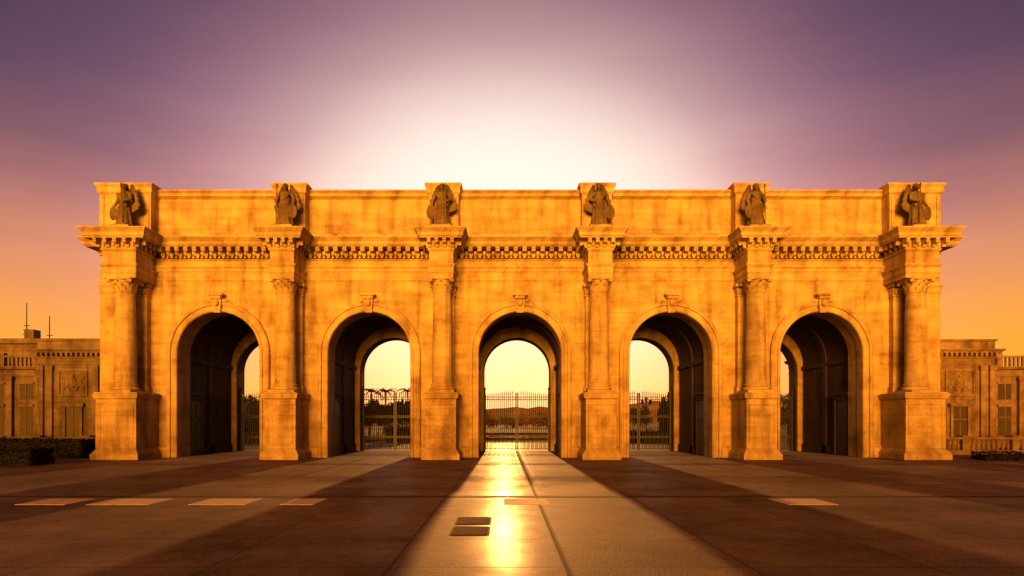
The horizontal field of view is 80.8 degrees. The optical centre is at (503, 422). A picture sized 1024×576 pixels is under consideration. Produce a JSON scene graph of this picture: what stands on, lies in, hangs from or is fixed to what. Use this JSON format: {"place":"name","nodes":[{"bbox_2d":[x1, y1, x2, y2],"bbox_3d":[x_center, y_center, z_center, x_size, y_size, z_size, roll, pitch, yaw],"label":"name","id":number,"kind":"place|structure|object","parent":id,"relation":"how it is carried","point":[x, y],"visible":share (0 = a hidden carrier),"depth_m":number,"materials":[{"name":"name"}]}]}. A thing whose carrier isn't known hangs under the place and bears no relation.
{"place":"outdoors","nodes":[
{"label":"outdoors","id":0,"kind":"place"},
{"bbox_2d":[0,443,1023,575],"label":"plaza pavement","id":1,"kind":"structure","parent":0,"point":[670,537],"depth_m":13.26,"materials":[{"name":"stone"}]},
{"bbox_2d":[0,445,54,465],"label":"hedge","id":2,"kind":"object","parent":1,"relation":"on","point":[26,456],"visible":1,"depth_m":28.95,"materials":[{"name":"green plant"}]},
{"bbox_2d":[0,436,95,458],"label":"hedge","id":3,"kind":"object","parent":1,"relation":"on","point":[79,448],"visible":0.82,"depth_m":34.55,"materials":[{"name":"green plant"}]},
{"bbox_2d":[0,435,95,440],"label":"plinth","id":4,"kind":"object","parent":1,"relation":"on","point":[86,437],"visible":0.02,"depth_m":38.78,"materials":[{"name":"beige stone"}]},
{"bbox_2d":[0,356,99,436],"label":"walls","id":5,"kind":"structure","parent":1,"relation":"on","point":[57,417],"depth_m":46.00,"materials":[{"name":"stone"}]},
{"bbox_2d":[0,384,78,436],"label":"windows","id":6,"kind":"structure","parent":5,"relation":"attached to","point":[29,411],"depth_m":49.98,"materials":[{"name":"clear glass"}]},
{"bbox_2d":[0,329,97,365],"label":"roof","id":7,"kind":"structure","parent":5,"relation":"on","point":[14,346],"depth_m":62.00,"materials":[{"name":"stone"}]},
{"bbox_2d":[23,303,29,334],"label":"antenna mast","id":8,"kind":"object","parent":7,"relation":"on","point":[26,325],"visible":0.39,"depth_m":65.95,"materials":[{"name":"metal"}]},
{"bbox_2d":[0,339,99,448],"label":"trim","id":9,"kind":"structure","parent":5,"relation":"attached to","point":[68,347],"depth_m":45.91,"materials":[{"name":"beige stone"}]},
{"bbox_2d":[15,499,92,504],"bbox_3d":[-11.809,2.094,15.900,1.277,0.012,1.200,0,0,0],"label":"stone inset","id":10,"kind":"object","parent":1,"relation":"on","point":[55,501],"visible":1,"depth_m":15.68,"materials":[{"name":"beige stone"}]},
{"bbox_2d":[86,499,170,504],"bbox_3d":[-9.840,2.094,15.900,1.596,0.012,1.200,0,0,0],"label":"stone inset","id":11,"kind":"object","parent":1,"relation":"on","point":[130,502],"visible":1,"depth_m":15.68,"materials":[{"name":"beige stone"}]},
{"bbox_2d":[188,499,260,504],"bbox_3d":[-7.319,2.094,15.900,1.447,0.012,1.200,0,0,0],"label":"stone inset","id":12,"kind":"object","parent":1,"relation":"on","point":[226,502],"visible":1,"depth_m":15.68,"materials":[{"name":"beige stone"}]},
{"bbox_2d":[280,499,325,504],"bbox_3d":[-5.277,2.094,15.900,0.851,0.012,1.200,0,0,0],"label":"stone inset","id":13,"kind":"object","parent":1,"relation":"on","point":[303,502],"visible":1,"depth_m":15.68,"materials":[{"name":"beige stone"}]},
{"bbox_2d":[449,526,489,534],"bbox_3d":[-0.647,2.089,11.600,0.750,0.022,0.900,0,0,0],"label":"drain grate","id":14,"kind":"object","parent":1,"relation":"on","point":[470,530],"visible":1,"depth_m":11.58,"materials":[{"name":"metal"}]},
{"bbox_2d":[454,517,491,524],"bbox_3d":[-0.647,2.089,12.800,0.750,0.022,0.900,0,0,0],"label":"drain grate","id":15,"kind":"object","parent":1,"relation":"on","point":[473,520],"visible":1,"depth_m":12.69,"materials":[{"name":"metal"}]},
{"bbox_2d":[0,496,1023,497],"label":"drainage channel","id":16,"kind":"object","parent":1,"relation":"on","point":[511,496],"visible":1,"depth_m":16.86,"materials":[{"name":"stone"}]},
{"bbox_2d":[76,183,966,459],"bbox_3d":[0.950,-5.965,39.415,51.680,16.130,12.370,0,0,0],"label":"triumphal arcade","id":17,"kind":"object","parent":1,"relation":"on","point":[833,296],"visible":0.99,"depth_m":35.89,"materials":[{"name":"stone"}]},
{"bbox_2d":[110,183,140,225],"bbox_3d":[-21.755,-12.425,34.483,1.723,2.580,1.000,0,0,18],"label":"stone statue","id":18,"kind":"object","parent":17,"relation":"on","point":[127,200],"visible":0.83,"depth_m":34.34,"materials":[{"name":"beige stone"}]},
{"bbox_2d":[241,387,259,450],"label":"iron gate","id":19,"kind":"structure","parent":17,"relation":"attached to","point":[243,436],"depth_m":44.48,"materials":[{"name":"black metal"}]},
{"bbox_2d":[274,183,300,225],"bbox_3d":[-12.552,-12.425,34.483,1.724,2.580,1.000,0,0,10],"label":"stone statue","id":20,"kind":"object","parent":17,"relation":"on","point":[287,206],"visible":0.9,"depth_m":34.25,"materials":[{"name":"beige stone"}]},
{"bbox_2d":[362,387,409,450],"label":"iron gate","id":21,"kind":"structure","parent":17,"relation":"attached to","point":[394,436],"depth_m":44.48,"materials":[{"name":"black metal"}]},
{"bbox_2d":[426,183,457,225],"bbox_3d":[-3.550,-12.425,34.483,1.723,2.580,1.000,0,0,4],"label":"stone statue","id":22,"kind":"object","parent":17,"relation":"on","point":[441,206],"visible":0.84,"depth_m":34.28,"materials":[{"name":"beige stone"}]},
{"bbox_2d":[484,387,548,450],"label":"iron gate","id":23,"kind":"structure","parent":17,"relation":"attached to","point":[516,436],"depth_m":44.48,"materials":[{"name":"black metal"}]},
{"bbox_2d":[191,400,846,455],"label":"bronze doors","id":24,"kind":"structure","parent":17,"relation":"in","point":[841,406],"depth_m":38.50,"materials":[{"name":"brown metal"}]},
{"bbox_2d":[583,183,614,225],"bbox_3d":[5.452,-12.425,34.483,1.724,2.580,1.000,0,0,-5],"label":"stone statue","id":25,"kind":"object","parent":17,"relation":"on","point":[598,206],"visible":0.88,"depth_m":34.28,"materials":[{"name":"beige stone"}]},
{"bbox_2d":[630,387,670,450],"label":"iron gate","id":26,"kind":"structure","parent":17,"relation":"attached to","point":[658,436],"depth_m":44.48,"materials":[{"name":"black metal"}]},
{"bbox_2d":[740,183,766,225],"bbox_3d":[14.454,-12.425,34.483,1.724,2.580,1.000,0,0,-12],"label":"stone statue","id":27,"kind":"object","parent":17,"relation":"on","point":[753,206],"visible":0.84,"depth_m":34.25,"materials":[{"name":"beige stone"}]},
{"bbox_2d":[780,387,792,450],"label":"iron gate","id":28,"kind":"structure","parent":17,"relation":"attached to","point":[789,417],"depth_m":44.48,"materials":[{"name":"black metal"}]},
{"bbox_2d":[901,182,931,225],"bbox_3d":[23.656,-12.425,34.484,1.723,2.580,1.000,0,0,-18],"label":"stone statue","id":29,"kind":"object","parent":17,"relation":"on","point":[913,202],"visible":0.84,"depth_m":34.34,"materials":[{"name":"beige stone"}]},
{"bbox_2d":[504,499,549,504],"bbox_3d":[0.585,2.094,15.900,1.170,0.012,1.200,0,0,0],"label":"stone inset","id":30,"kind":"object","parent":1,"relation":"on","point":[526,502],"visible":1,"depth_m":15.68,"materials":[{"name":"beige stone"}]},
{"bbox_2d":[519,457,571,575],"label":"paving strip","id":31,"kind":"object","parent":1,"relation":"on","point":[566,567],"visible":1,"depth_m":11.03,"materials":[{"name":"stone"}]},
{"bbox_2d":[770,499,837,504],"bbox_3d":[7.872,2.094,15.900,1.277,0.012,1.200,0,0,0],"label":"stone inset","id":32,"kind":"object","parent":1,"relation":"on","point":[802,502],"visible":1,"depth_m":15.68,"materials":[{"name":"beige stone"}]},
{"bbox_2d":[940,356,1023,439],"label":"walls","id":33,"kind":"structure","parent":1,"relation":"on","point":[969,399],"depth_m":46.00,"materials":[{"name":"stone"}]},
{"bbox_2d":[784,339,1023,449],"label":"trim","id":34,"kind":"structure","parent":33,"relation":"attached to","point":[967,347],"depth_m":45.91,"materials":[{"name":"stone"}]},
{"bbox_2d":[954,384,1010,436],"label":"windows","id":35,"kind":"structure","parent":33,"relation":"attached to","point":[1000,414],"depth_m":49.98,"materials":[{"name":"brown glass"}]},
{"bbox_2d":[946,435,1023,454],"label":"balustrade","id":36,"kind":"object","parent":1,"relation":"on","point":[963,445],"visible":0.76,"depth_m":38.78,"materials":[{"name":"stone"}]},
{"bbox_2d":[970,450,1023,460],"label":"hedge","id":37,"kind":"object","parent":1,"relation":"on","point":[1002,456],"visible":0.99,"depth_m":32.85,"materials":[{"name":"green plant"}]},
{"bbox_2d":[0,0,1023,408],"label":"sky","id":38,"kind":"structure","parent":0,"point":[167,94],"materials":[{"name":"purple"}]},
{"bbox_2d":[245,401,784,423],"bbox_3d":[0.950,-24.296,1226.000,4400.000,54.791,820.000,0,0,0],"label":"hills","id":39,"kind":"structure","parent":0,"point":[652,407],"depth_m":922.89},
{"bbox_2d":[245,424,786,442],"bbox_3d":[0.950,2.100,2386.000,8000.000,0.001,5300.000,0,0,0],"label":"ground","id":40,"kind":"structure","parent":0,"point":[783,430],"depth_m":138.84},
{"bbox_2d":[245,395,256,442],"bbox_3d":[-25.293,-0.385,60.000,1.300,4.970,0.440,0,0,0],"label":"street lamp","id":41,"kind":"object","parent":40,"relation":"on","point":[255,402],"visible":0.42,"depth_m":59.90,"materials":[{"name":"metal"}]},
{"bbox_2d":[245,400,259,421],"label":"tree","id":42,"kind":"object","parent":40,"relation":"on","point":[257,412],"visible":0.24,"depth_m":69.66,"materials":[{"name":"green plant"}]},
{"bbox_2d":[245,421,259,440],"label":"hedge","id":43,"kind":"object","parent":40,"relation":"on","point":[257,428],"visible":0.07,"depth_m":66.15,"materials":[{"name":"green plant"}]},
{"bbox_2d":[365,400,383,432],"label":"tree","id":44,"kind":"object","parent":40,"relation":"on","point":[366,414],"visible":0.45,"depth_m":75.46,"materials":[{"name":"green plant"}]},
{"bbox_2d":[365,388,383,398],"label":"palm tree","id":45,"kind":"object","parent":40,"relation":"on","point":[370,390],"visible":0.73,"depth_m":95.69,"materials":[{"name":"green plant"}]},
{"bbox_2d":[375,388,397,434],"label":"palm tree","id":46,"kind":"object","parent":40,"relation":"on","point":[384,390],"visible":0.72,"depth_m":103.84,"materials":[{"name":"green plant"}]},
{"bbox_2d":[375,402,404,426],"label":"tree","id":47,"kind":"object","parent":40,"relation":"on","point":[389,412],"visible":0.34,"depth_m":79.15,"materials":[{"name":"green plant"}]},
{"bbox_2d":[385,426,408,441],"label":"hedge","id":48,"kind":"object","parent":40,"relation":"on","point":[389,431],"visible":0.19,"depth_m":66.15,"materials":[{"name":"green plant"}]},
{"bbox_2d":[392,401,408,422],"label":"tree","id":49,"kind":"object","parent":40,"relation":"on","point":[404,413],"visible":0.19,"depth_m":71.12,"materials":[{"name":"green plant"}]},
{"bbox_2d":[397,398,406,427],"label":"street lamp","id":50,"kind":"object","parent":40,"relation":"on","point":[402,409],"visible":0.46,"depth_m":69.95,"materials":[{"name":"metal"}]},
{"bbox_2d":[397,388,409,426],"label":"palm tree","id":51,"kind":"object","parent":40,"relation":"on","point":[406,390],"visible":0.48,"depth_m":109.83,"materials":[{"name":"green plant"}]},
{"bbox_2d":[365,438,547,439],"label":"wall","id":52,"kind":"structure","parent":40,"relation":"on","point":[486,438],"depth_m":72.00,"materials":[{"name":"stone"}]},
{"bbox_2d":[365,406,788,427],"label":"distant trees","id":53,"kind":"object","parent":40,"relation":"on","point":[521,422],"visible":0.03,"depth_m":224.76,"materials":[{"name":"plant"}]},
{"bbox_2d":[631,406,651,430],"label":"tree","id":54,"kind":"object","parent":40,"relation":"on","point":[648,419],"visible":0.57,"depth_m":109.47,"materials":[{"name":"green plant"}]},
{"bbox_2d":[631,429,668,441],"bbox_3d":[13.454,1.406,64.497,9.184,1.493,1.145,0,0,0],"label":"hedge","id":55,"kind":"object","parent":40,"relation":"on","point":[652,432],"visible":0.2,"depth_m":64.15,"materials":[{"name":"green plant"}]},
{"bbox_2d":[658,397,668,442],"bbox_3d":[16.437,-0.287,61.981,1.408,4.774,1.317,0,0,0],"label":"cypress tree","id":56,"kind":"object","parent":40,"relation":"on","point":[662,418],"visible":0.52,"depth_m":61.80,"materials":[{"name":"green plant"}]},
{"bbox_2d":[666,392,668,439],"bbox_3d":[17.394,-0.643,62.976,1.568,5.486,1.420,0,0,0],"label":"cypress tree","id":57,"kind":"object","parent":40,"relation":"on","point":[668,412],"visible":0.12,"depth_m":62.85,"materials":[{"name":"green plant"}]},
{"bbox_2d":[780,393,788,435],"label":"tree","id":58,"kind":"object","parent":40,"relation":"on","point":[783,405],"visible":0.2,"depth_m":69.91,"materials":[{"name":"green plant"}]},
{"bbox_2d":[486,433,547,435],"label":"wall","id":59,"kind":"structure","parent":0,"point":[519,434],"depth_m":88.00,"materials":[{"name":"stone"}]}
]}

